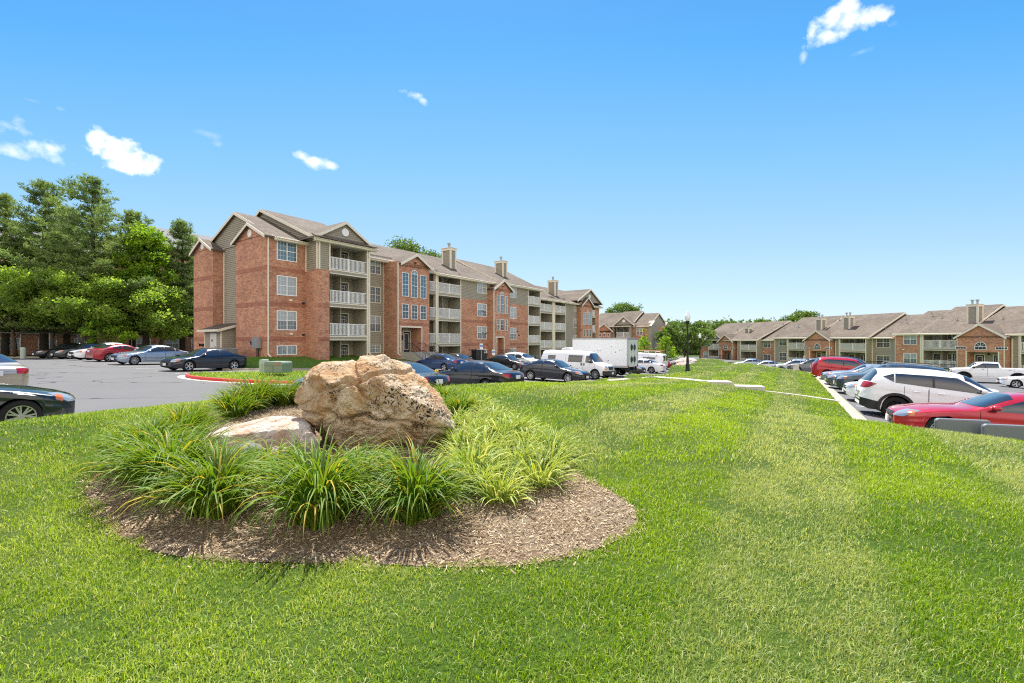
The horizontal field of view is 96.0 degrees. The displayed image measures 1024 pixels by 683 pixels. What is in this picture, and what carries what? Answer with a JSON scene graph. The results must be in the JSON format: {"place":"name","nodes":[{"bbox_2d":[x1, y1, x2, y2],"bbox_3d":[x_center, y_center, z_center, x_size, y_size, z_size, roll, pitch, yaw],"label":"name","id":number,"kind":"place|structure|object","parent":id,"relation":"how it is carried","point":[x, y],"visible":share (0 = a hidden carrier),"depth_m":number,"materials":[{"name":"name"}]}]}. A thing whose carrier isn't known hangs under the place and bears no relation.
{"place":"outdoors","nodes":[
{"label":"outdoors","id":0,"kind":"place"},
{"bbox_2d":[191,372,305,380],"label":"island","id":1,"kind":"structure","parent":0,"point":[253,377],"depth_m":23.32,"materials":[{"name":"red concrete"}]},
{"bbox_2d":[188,370,307,380],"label":"grass","id":2,"kind":"structure","parent":1,"relation":"on","point":[224,374],"depth_m":24.31,"materials":[{"name":"green plant"}]},
{"bbox_2d":[264,361,292,372],"bbox_3d":[-12.413,1.343,24.500,1.060,0.580,0.940,0,0,8],"label":"transformer box","id":3,"kind":"object","parent":1,"relation":"on","point":[277,366],"visible":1,"depth_m":24.09,"materials":[{"name":"green metal"}]},
{"bbox_2d":[238,355,414,367],"bbox_3d":[1.020,2.303,59.568,11.283,2.239,70.606,0,0,39],"label":"grass strip","id":4,"kind":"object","parent":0,"point":[298,362],"depth_m":36.14,"materials":[{"name":"green plant"}]},
{"bbox_2d":[12,356,735,412],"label":"parking lot","id":5,"kind":"structure","parent":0,"point":[96,385],"depth_m":20.59,"materials":[{"name":"grey asphalt"}]},
{"bbox_2d":[0,354,28,385],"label":"parked car","id":6,"kind":"object","parent":5,"relation":"on","point":[13,372],"visible":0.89,"depth_m":14.32,"materials":[{"name":"beige paint"}]},
{"bbox_2d":[8,356,56,357],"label":"kerb","id":7,"kind":"structure","parent":5,"relation":"on","point":[26,357],"depth_m":46.19,"materials":[{"name":"concrete"}]},
{"bbox_2d":[0,265,70,356],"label":"deciduous tree","id":8,"kind":"object","parent":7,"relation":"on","point":[10,314],"visible":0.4,"depth_m":44.48,"materials":[{"name":"green plant"}]},
{"bbox_2d":[0,269,93,347],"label":"deciduous tree","id":9,"kind":"object","parent":7,"relation":"on","point":[21,283],"visible":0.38,"depth_m":44.23,"materials":[{"name":"green plant"}]},
{"bbox_2d":[0,384,75,421],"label":"parked car","id":10,"kind":"object","parent":5,"relation":"on","point":[17,402],"visible":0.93,"depth_m":9.69,"materials":[{"name":"paint"}]},
{"bbox_2d":[31,343,77,357],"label":"parked car","id":11,"kind":"object","parent":5,"relation":"on","point":[42,353],"visible":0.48,"depth_m":43.66,"materials":[{"name":"black paint"}]},
{"bbox_2d":[50,343,99,358],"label":"parked car","id":12,"kind":"object","parent":5,"relation":"on","point":[61,354],"visible":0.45,"depth_m":40.55,"materials":[{"name":"grey paint"}]},
{"bbox_2d":[68,343,136,359],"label":"parked car","id":13,"kind":"object","parent":5,"relation":"on","point":[79,354],"visible":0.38,"depth_m":37.53,"materials":[{"name":"white paint"}]},
{"bbox_2d":[77,312,139,342],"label":"deciduous tree","id":14,"kind":"object","parent":5,"relation":"on","point":[89,331],"visible":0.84,"depth_m":44.31,"materials":[{"name":"green plant"}]},
{"bbox_2d":[85,344,137,361],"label":"parked car","id":15,"kind":"object","parent":5,"relation":"on","point":[102,352],"visible":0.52,"depth_m":35.57,"materials":[{"name":"paint"}]},
{"bbox_2d":[109,345,188,364],"bbox_3d":[-26.962,0.972,34.549,2.180,1.459,4.880,1,-1,27],"label":"parked car","id":16,"kind":"object","parent":5,"relation":"on","point":[152,353],"visible":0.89,"depth_m":33.65,"materials":[{"name":"paint"}]},
{"bbox_2d":[135,285,193,344],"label":"deciduous tree","id":17,"kind":"object","parent":5,"relation":"on","point":[175,330],"visible":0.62,"depth_m":49.85,"materials":[{"name":"green plant"}]},
{"bbox_2d":[160,348,246,371],"bbox_3d":[-19.906,1.137,30.013,2.180,1.459,4.880,1,-1,27],"label":"parked car","id":18,"kind":"object","parent":5,"relation":"on","point":[217,358],"visible":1,"depth_m":29.34,"materials":[{"name":"blue paint"}]},
{"bbox_2d":[177,372,291,384],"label":"kerb","id":19,"kind":"structure","parent":5,"relation":"on","point":[187,376],"depth_m":22.48,"materials":[{"name":"concrete"}]},
{"bbox_2d":[401,361,449,387],"bbox_3d":[-4.583,1.461,17.901,4.880,1.459,2.180,1,-1,35],"label":"parked car","id":20,"kind":"object","parent":5,"relation":"on","point":[424,371],"visible":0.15,"depth_m":16.84,"materials":[{"name":"blue paint"}]},
{"bbox_2d":[404,343,447,360],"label":"entrance steps","id":21,"kind":"structure","parent":5,"relation":"on","point":[413,356],"depth_m":44.84,"materials":[{"name":"concrete"}]},
{"bbox_2d":[415,353,465,370],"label":"parked car","id":22,"kind":"object","parent":5,"relation":"on","point":[443,361],"visible":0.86,"depth_m":37.83,"materials":[{"name":"blue paint"}]},
{"bbox_2d":[438,360,523,385],"bbox_3d":[-1.713,1.617,22.001,4.880,1.459,2.180,1,-1,35],"label":"parked car","id":23,"kind":"object","parent":5,"relation":"on","point":[476,371],"visible":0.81,"depth_m":20.97,"materials":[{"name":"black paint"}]},
{"bbox_2d":[485,354,528,369],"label":"parked car","id":24,"kind":"object","parent":5,"relation":"on","point":[511,361],"visible":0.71,"depth_m":44.53,"materials":[{"name":"black paint"}]},
{"bbox_2d":[519,359,590,381],"bbox_3d":[2.797,1.893,30.525,4.880,1.459,2.180,1,-1,35],"label":"parked car","id":25,"kind":"object","parent":5,"relation":"on","point":[552,369],"visible":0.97,"depth_m":29.77,"materials":[{"name":"blue paint"}]},
{"bbox_2d":[541,350,615,379],"bbox_3d":[5.049,1.732,35.549,5.830,2.080,2.420,1,-1,35],"label":"parked van","id":26,"kind":"object","parent":5,"relation":"on","point":[594,365],"visible":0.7,"depth_m":34.41,"materials":[{"name":"white paint"}]},
{"bbox_2d":[561,338,637,376],"bbox_3d":[7.032,1.316,40.355,7.425,3.240,2.414,0,0,35],"label":"box truck","id":27,"kind":"object","parent":5,"relation":"on","point":[620,355],"visible":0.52,"depth_m":38.29,"materials":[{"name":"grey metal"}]},
{"bbox_2d":[638,359,665,372],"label":"parked car","id":28,"kind":"object","parent":5,"relation":"on","point":[651,366],"visible":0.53,"depth_m":47.05,"materials":[{"name":"white paint"}]},
{"bbox_2d":[638,350,667,368],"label":"parked van","id":29,"kind":"object","parent":5,"relation":"on","point":[660,357],"visible":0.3,"depth_m":52.08,"materials":[{"name":"white paint"}]},
{"bbox_2d":[655,327,679,360],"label":"ornamental tree","id":30,"kind":"object","parent":5,"relation":"on","point":[665,342],"visible":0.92,"depth_m":85.52,"materials":[{"name":"green plant"}]},
{"bbox_2d":[0,358,1023,682],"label":"lawn","id":31,"kind":"structure","parent":0,"point":[560,637],"depth_m":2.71,"materials":[{"name":"plant"}]},
{"bbox_2d":[68,404,650,574],"bbox_3d":[-2.277,1.268,5.729,4.426,0.373,7.169,0,0,-29],"label":"mulch bed","id":32,"kind":"object","parent":31,"relation":"on","point":[453,551],"visible":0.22,"depth_m":3.45,"materials":[{"name":"brown wood"}]},
{"bbox_2d":[76,417,185,457],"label":"daylily","id":33,"kind":"object","parent":32,"relation":"on","point":[115,429],"visible":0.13,"depth_m":4.85,"materials":[{"name":"green plant"}]},
{"bbox_2d":[67,420,200,486],"bbox_3d":[-3.595,1.059,4.571,1.147,0.538,1.116,0,0,-28],"label":"daylily","id":34,"kind":"object","parent":32,"relation":"on","point":[113,451],"visible":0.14,"depth_m":4.35,"materials":[{"name":"green plant"}]},
{"bbox_2d":[73,409,219,465],"bbox_3d":[-3.815,1.022,4.918,1.210,0.553,1.191,0,0,6],"label":"daylily","id":35,"kind":"object","parent":32,"relation":"on","point":[175,430],"visible":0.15,"depth_m":4.84,"materials":[{"name":"green plant"}]},
{"bbox_2d":[65,416,260,506],"bbox_3d":[-3.077,0.997,4.108,1.484,0.720,1.411,0,0,0],"label":"daylily","id":36,"kind":"object","parent":32,"relation":"on","point":[134,467],"visible":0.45,"depth_m":3.99,"materials":[{"name":"green plant"}]},
{"bbox_2d":[117,399,234,440],"bbox_3d":[-4.000,0.965,5.540,1.159,0.550,1.063,0,0,-12],"label":"daylily","id":37,"kind":"object","parent":32,"relation":"on","point":[192,419],"visible":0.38,"depth_m":5.56,"materials":[{"name":"green plant"}]},
{"bbox_2d":[147,401,229,435],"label":"daylily","id":38,"kind":"object","parent":32,"relation":"on","point":[192,407],"visible":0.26,"depth_m":5.94,"materials":[{"name":"green plant"}]},
{"bbox_2d":[100,430,301,532],"bbox_3d":[-2.363,1.068,3.722,1.388,0.639,1.324,0,0,16],"label":"daylily","id":39,"kind":"object","parent":32,"relation":"on","point":[194,491],"visible":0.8,"depth_m":3.56,"materials":[{"name":"green plant"}]},
{"bbox_2d":[194,385,269,419],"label":"daylily","id":40,"kind":"object","parent":32,"relation":"on","point":[238,407],"visible":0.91,"depth_m":6.81,"materials":[{"name":"green plant"}]},
{"bbox_2d":[211,369,295,410],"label":"daylily","id":41,"kind":"object","parent":32,"relation":"on","point":[264,391],"visible":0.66,"depth_m":7.41,"materials":[{"name":"green plant"}]},
{"bbox_2d":[196,416,315,453],"bbox_3d":[-2.898,1.199,5.356,1.418,0.607,0.918,0,0,0],"label":"slab rock","id":42,"kind":"object","parent":32,"relation":"on","point":[272,429],"visible":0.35,"depth_m":5.09,"materials":[{"name":"beige stone"}]},
{"bbox_2d":[228,437,313,480],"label":"daylily","id":43,"kind":"object","parent":32,"relation":"on","point":[270,450],"visible":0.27,"depth_m":4.47,"materials":[{"name":"green plant"}]},
{"bbox_2d":[252,374,300,406],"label":"daylily","id":44,"kind":"object","parent":32,"relation":"on","point":[281,402],"visible":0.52,"depth_m":7.81,"materials":[{"name":"green plant"}]},
{"bbox_2d":[201,423,410,542],"bbox_3d":[-1.531,1.043,3.582,1.533,0.714,1.452,0,0,31],"label":"daylily","id":45,"kind":"object","parent":32,"relation":"on","point":[315,492],"visible":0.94,"depth_m":3.41,"materials":[{"name":"green plant"}]},
{"bbox_2d":[300,432,320,464],"bbox_3d":[-2.123,1.146,4.846,0.209,0.396,0.222,0,0,0],"label":"rock","id":46,"kind":"object","parent":32,"relation":"on","point":[307,435],"visible":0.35,"depth_m":4.78,"materials":[{"name":"beige stone"}]},
{"bbox_2d":[307,437,411,498],"bbox_3d":[-1.370,1.119,4.153,1.018,0.471,1.103,0,0,-25],"label":"daylily","id":47,"kind":"object","parent":32,"relation":"on","point":[343,453],"visible":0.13,"depth_m":4.25,"materials":[{"name":"green plant"}]},
{"bbox_2d":[294,354,454,448],"bbox_3d":[-1.653,0.832,5.557,1.909,1.355,1.148,0,0,0],"label":"boulder","id":48,"kind":"object","parent":32,"relation":"on","point":[367,396],"visible":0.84,"depth_m":5.20,"materials":[{"name":"beige stone"}]},
{"bbox_2d":[332,432,496,541],"bbox_3d":[-0.783,1.083,3.663,1.282,0.640,1.388,0,0,-25],"label":"daylily","id":49,"kind":"object","parent":32,"relation":"on","point":[421,495],"visible":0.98,"depth_m":3.54,"materials":[{"name":"green plant"}]},
{"bbox_2d":[427,370,468,398],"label":"daylily","id":50,"kind":"object","parent":32,"relation":"on","point":[443,392],"visible":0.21,"depth_m":7.61,"materials":[{"name":"green plant"}]},
{"bbox_2d":[424,414,494,449],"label":"variegated liriope","id":51,"kind":"object","parent":32,"relation":"on","point":[448,437],"visible":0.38,"depth_m":5.35,"materials":[{"name":"green plant"}]},
{"bbox_2d":[441,389,484,417],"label":"daylily","id":52,"kind":"object","parent":32,"relation":"on","point":[464,402],"visible":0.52,"depth_m":6.98,"materials":[{"name":"green plant"}]},
{"bbox_2d":[448,405,484,430],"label":"variegated liriope","id":53,"kind":"object","parent":32,"relation":"on","point":[460,416],"visible":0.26,"depth_m":6.35,"materials":[{"name":"green plant"}]},
{"bbox_2d":[424,431,517,471],"bbox_3d":[-0.414,1.124,4.660,1.032,0.405,0.948,0,0,29],"label":"variegated liriope","id":54,"kind":"object","parent":32,"relation":"on","point":[464,453],"visible":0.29,"depth_m":4.69,"materials":[{"name":"green plant"}]},
{"bbox_2d":[452,409,504,435],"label":"variegated liriope","id":55,"kind":"object","parent":32,"relation":"on","point":[473,422],"visible":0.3,"depth_m":5.96,"materials":[{"name":"green plant"}]},
{"bbox_2d":[438,438,520,496],"bbox_3d":[-0.335,1.159,4.329,0.975,0.405,1.003,0,0,25],"label":"variegated liriope","id":56,"kind":"object","parent":32,"relation":"on","point":[482,466],"visible":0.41,"depth_m":4.25,"materials":[{"name":"green plant"}]},
{"bbox_2d":[445,423,525,454],"bbox_3d":[-0.274,1.096,5.184,0.931,0.395,0.951,0,0,13],"label":"variegated liriope","id":57,"kind":"object","parent":32,"relation":"on","point":[492,438],"visible":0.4,"depth_m":5.19,"materials":[{"name":"green plant"}]},
{"bbox_2d":[467,402,518,423],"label":"variegated liriope","id":58,"kind":"object","parent":32,"relation":"on","point":[489,410],"visible":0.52,"depth_m":6.62,"materials":[{"name":"green plant"}]},
{"bbox_2d":[470,413,533,442],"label":"variegated liriope","id":59,"kind":"object","parent":32,"relation":"on","point":[518,421],"visible":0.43,"depth_m":5.72,"materials":[{"name":"green plant"}]},
{"bbox_2d":[455,456,549,509],"bbox_3d":[-0.102,1.197,4.041,0.950,0.381,0.884,0,0,0],"label":"variegated liriope","id":60,"kind":"object","parent":32,"relation":"on","point":[510,490],"visible":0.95,"depth_m":3.95,"materials":[{"name":"green plant"}]},
{"bbox_2d":[484,431,550,474],"bbox_3d":[0.018,1.151,4.824,0.931,0.361,0.950,0,0,-31],"label":"variegated liriope","id":61,"kind":"object","parent":32,"relation":"on","point":[508,449],"visible":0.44,"depth_m":4.74,"materials":[{"name":"green plant"}]},
{"bbox_2d":[480,405,554,436],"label":"variegated liriope","id":62,"kind":"object","parent":32,"relation":"on","point":[533,421],"visible":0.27,"depth_m":5.98,"materials":[{"name":"green plant"}]},
{"bbox_2d":[495,421,561,453],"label":"variegated liriope","id":63,"kind":"object","parent":32,"relation":"on","point":[520,436],"visible":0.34,"depth_m":5.27,"materials":[{"name":"green plant"}]},
{"bbox_2d":[493,441,581,496],"bbox_3d":[0.233,1.166,4.383,0.939,0.404,0.946,0,0,-30],"label":"variegated liriope","id":64,"kind":"object","parent":32,"relation":"on","point":[551,471],"visible":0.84,"depth_m":4.33,"materials":[{"name":"green plant"}]},
{"bbox_2d":[511,431,595,473],"bbox_3d":[0.434,1.163,4.899,0.952,0.342,0.872,0,0,-1],"label":"variegated liriope","id":65,"kind":"object","parent":32,"relation":"on","point":[555,452],"visible":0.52,"depth_m":4.87,"materials":[{"name":"green plant"}]},
{"bbox_2d":[517,423,594,457],"bbox_3d":[0.430,1.119,5.361,0.942,0.371,0.989,0,0,-35],"label":"variegated liriope","id":66,"kind":"object","parent":32,"relation":"on","point":[559,437],"visible":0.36,"depth_m":5.29,"materials":[{"name":"green plant"}]},
{"bbox_2d":[934,418,990,433],"bbox_3d":[8.082,1.767,8.275,0.808,0.750,0.090,0,0,17],"label":"grey panel","id":67,"kind":"object","parent":31,"relation":"on","point":[973,426],"visible":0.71,"depth_m":8.24,"materials":[{"name":"grey metal"}]},
{"bbox_2d":[981,424,1023,440],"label":"grey panel","id":68,"kind":"object","parent":31,"relation":"on","point":[1008,431],"visible":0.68,"depth_m":7.92,"materials":[{"name":"grey metal"}]},
{"bbox_2d":[0,0,1023,323],"label":"sky","id":69,"kind":"structure","parent":0,"point":[736,160],"materials":[{"name":"blue"}]},
{"bbox_2d":[675,355,734,362],"bbox_3d":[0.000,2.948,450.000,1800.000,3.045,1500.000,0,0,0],"label":"ground","id":70,"kind":"structure","parent":0,"point":[697,356],"depth_m":123.87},
{"bbox_2d":[0,226,212,354],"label":"apartment building","id":71,"kind":"structure","parent":70,"relation":"on","point":[33,338],"depth_m":62.47,"materials":[{"name":"red brick"}]},
{"bbox_2d":[189,209,602,359],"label":"apartment building","id":72,"kind":"structure","parent":70,"relation":"on","point":[282,285],"depth_m":42.27,"materials":[{"name":"red brick"}]},
{"bbox_2d":[277,345,296,354],"bbox_3d":[-18.228,0.700,37.324,0.043,0.780,1.683,0,0,35],"label":"window","id":73,"kind":"structure","parent":72,"relation":"in","point":[281,349],"depth_m":37.33,"materials":[{"name":"white glass"}]},
{"bbox_2d":[277,310,296,329],"bbox_3d":[-18.228,-1.700,37.324,0.043,1.580,1.683,0,0,35],"label":"window","id":74,"kind":"structure","parent":72,"relation":"in","point":[286,320],"depth_m":37.31,"materials":[{"name":"white glass"}]},
{"bbox_2d":[277,275,296,296],"bbox_3d":[-18.228,-4.500,37.324,0.043,1.580,1.683,0,0,35],"label":"window","id":75,"kind":"structure","parent":72,"relation":"in","point":[286,285],"depth_m":37.31,"materials":[{"name":"grey glass"}]},
{"bbox_2d":[277,241,296,262],"bbox_3d":[-18.228,-7.300,37.324,0.043,1.580,1.683,0,0,35],"label":"window","id":76,"kind":"structure","parent":72,"relation":"in","point":[285,251],"depth_m":37.31,"materials":[{"name":"glass"}]},
{"bbox_2d":[370,315,380,331],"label":"window","id":77,"kind":"structure","parent":72,"relation":"in","point":[375,321],"depth_m":44.53,"materials":[{"name":"white glass"}]},
{"bbox_2d":[370,286,380,303],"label":"window","id":78,"kind":"structure","parent":72,"relation":"in","point":[375,292],"depth_m":44.53,"materials":[{"name":"white glass"}]},
{"bbox_2d":[411,270,417,297],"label":"window","id":79,"kind":"structure","parent":72,"relation":"in","point":[414,275],"depth_m":46.11,"materials":[{"name":"glass"}]},
{"bbox_2d":[384,235,428,254],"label":"deciduous tree","id":80,"kind":"object","parent":70,"relation":"on","point":[408,245],"visible":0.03,"depth_m":80.86,"materials":[{"name":"green plant"}]},
{"bbox_2d":[605,301,642,312],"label":"deciduous tree","id":81,"kind":"object","parent":70,"relation":"on","point":[622,307],"visible":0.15,"depth_m":122.28,"materials":[{"name":"green plant"}]},
{"bbox_2d":[599,311,669,356],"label":"apartment building","id":82,"kind":"structure","parent":70,"relation":"on","point":[630,324],"depth_m":101.54,"materials":[{"name":"red brick"}]},
{"bbox_2d":[653,321,716,357],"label":"deciduous tree","id":83,"kind":"object","parent":70,"relation":"on","point":[694,332],"visible":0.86,"depth_m":90.93,"materials":[{"name":"green plant"}]},
{"bbox_2d":[666,317,798,354],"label":"distant woodland","id":84,"kind":"object","parent":70,"relation":"on","point":[692,352],"depth_m":142.58,"materials":[{"name":"green plant"}]},
{"bbox_2d":[780,309,821,321],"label":"deciduous tree","id":85,"kind":"object","parent":70,"relation":"on","point":[799,315],"visible":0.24,"depth_m":148.42,"materials":[{"name":"green plant"}]},
{"bbox_2d":[700,299,1023,368],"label":"apartment building","id":86,"kind":"structure","parent":70,"relation":"on","point":[966,335],"depth_m":71.87,"materials":[{"name":"red brick"}]},
{"bbox_2d":[696,357,1023,422],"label":"parking lot","id":87,"kind":"structure","parent":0,"point":[991,383],"depth_m":23.90,"materials":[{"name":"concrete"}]},
{"bbox_2d":[786,358,816,371],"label":"parked car","id":88,"kind":"object","parent":87,"relation":"on","point":[804,366],"visible":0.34,"depth_m":45.69,"materials":[{"name":"grey paint"}]},
{"bbox_2d":[810,357,863,376],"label":"parked car","id":89,"kind":"object","parent":87,"relation":"on","point":[819,365],"visible":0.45,"depth_m":32.26,"materials":[{"name":"red paint"}]},
{"bbox_2d":[809,372,866,419],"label":"kerb","id":90,"kind":"structure","parent":87,"relation":"on","point":[852,411],"depth_m":18.42,"materials":[{"name":"concrete"}]},
{"bbox_2d":[820,364,879,379],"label":"parked car","id":91,"kind":"object","parent":87,"relation":"on","point":[855,369],"visible":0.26,"depth_m":27.48,"materials":[{"name":"silver paint"}]},
{"bbox_2d":[833,361,946,388],"bbox_3d":[18.305,1.850,22.209,4.580,1.726,2.210,4,2,31],"label":"parked car","id":92,"kind":"object","parent":87,"relation":"on","point":[840,380],"visible":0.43,"depth_m":22.21,"materials":[{"name":"paint"}]},
{"bbox_2d":[842,381,999,397],"bbox_3d":[16.525,1.952,18.835,4.880,1.459,2.180,4,2,31],"label":"parked car","id":93,"kind":"object","parent":87,"relation":"on","point":[848,388],"visible":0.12,"depth_m":19.40,"materials":[{"name":"white paint"}]},
{"bbox_2d":[854,368,992,413],"bbox_3d":[14.053,1.780,15.060,4.580,1.669,2.210,4,2,31],"label":"parked car","id":94,"kind":"object","parent":87,"relation":"on","point":[882,389],"visible":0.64,"depth_m":14.84,"materials":[{"name":"white paint"}]},
{"bbox_2d":[885,392,1023,428],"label":"parked car","id":95,"kind":"object","parent":87,"relation":"on","point":[1000,407],"visible":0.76,"depth_m":11.09,"materials":[{"name":"red paint"}]},
{"bbox_2d":[948,362,1023,378],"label":"pickup truck","id":96,"kind":"object","parent":87,"relation":"on","point":[984,370],"visible":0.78,"depth_m":44.25,"materials":[{"name":"white paint"}]},
{"bbox_2d":[996,375,1023,387],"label":"parked car","id":97,"kind":"object","parent":87,"relation":"on","point":[1014,381],"visible":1,"depth_m":37.51,"materials":[{"name":"white paint"}]},
{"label":"grass strip","id":98,"kind":"structure","parent":0,"visible":0},
{"bbox_2d":[0,192,62,354],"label":"pine tree","id":99,"kind":"object","parent":98,"relation":"on","point":[5,203],"visible":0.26,"depth_m":49.76,"materials":[{"name":"green plant"}]},
{"bbox_2d":[0,177,87,348],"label":"pine tree","id":100,"kind":"object","parent":98,"relation":"on","point":[41,188],"visible":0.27,"depth_m":50.09,"materials":[{"name":"green plant"}]},
{"bbox_2d":[28,206,97,343],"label":"pine tree","id":101,"kind":"object","parent":98,"relation":"on","point":[67,335],"visible":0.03,"depth_m":55.72,"materials":[{"name":"green plant"}]},
{"bbox_2d":[29,265,135,342],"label":"deciduous tree","id":102,"kind":"object","parent":98,"relation":"on","point":[60,277],"visible":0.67,"depth_m":43.77,"materials":[{"name":"green plant"}]},
{"bbox_2d":[0,172,191,342],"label":"pine tree","id":103,"kind":"object","parent":98,"relation":"on","point":[96,220],"visible":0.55,"depth_m":47.12,"materials":[{"name":"green plant"}]},
{"bbox_2d":[0,333,193,355],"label":"chain fence","id":104,"kind":"object","parent":98,"relation":"on","point":[78,341],"visible":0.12,"depth_m":49.46,"materials":[{"name":"black metal"}]},
{"bbox_2d":[58,273,184,338],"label":"deciduous tree","id":105,"kind":"object","parent":98,"relation":"on","point":[146,297],"visible":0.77,"depth_m":46.05,"materials":[{"name":"green plant"}]},
{"bbox_2d":[75,209,192,346],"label":"pine tree","id":106,"kind":"object","parent":98,"relation":"on","point":[132,215],"visible":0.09,"depth_m":52.47,"materials":[{"name":"green plant"}]},
{"bbox_2d":[109,221,181,345],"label":"deciduous tree","id":107,"kind":"object","parent":98,"relation":"on","point":[147,243],"visible":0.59,"depth_m":49.19,"materials":[{"name":"green plant"}]},
{"bbox_2d":[137,218,198,350],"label":"pine tree","id":108,"kind":"object","parent":98,"relation":"on","point":[181,228],"visible":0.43,"depth_m":53.33,"materials":[{"name":"green plant"}]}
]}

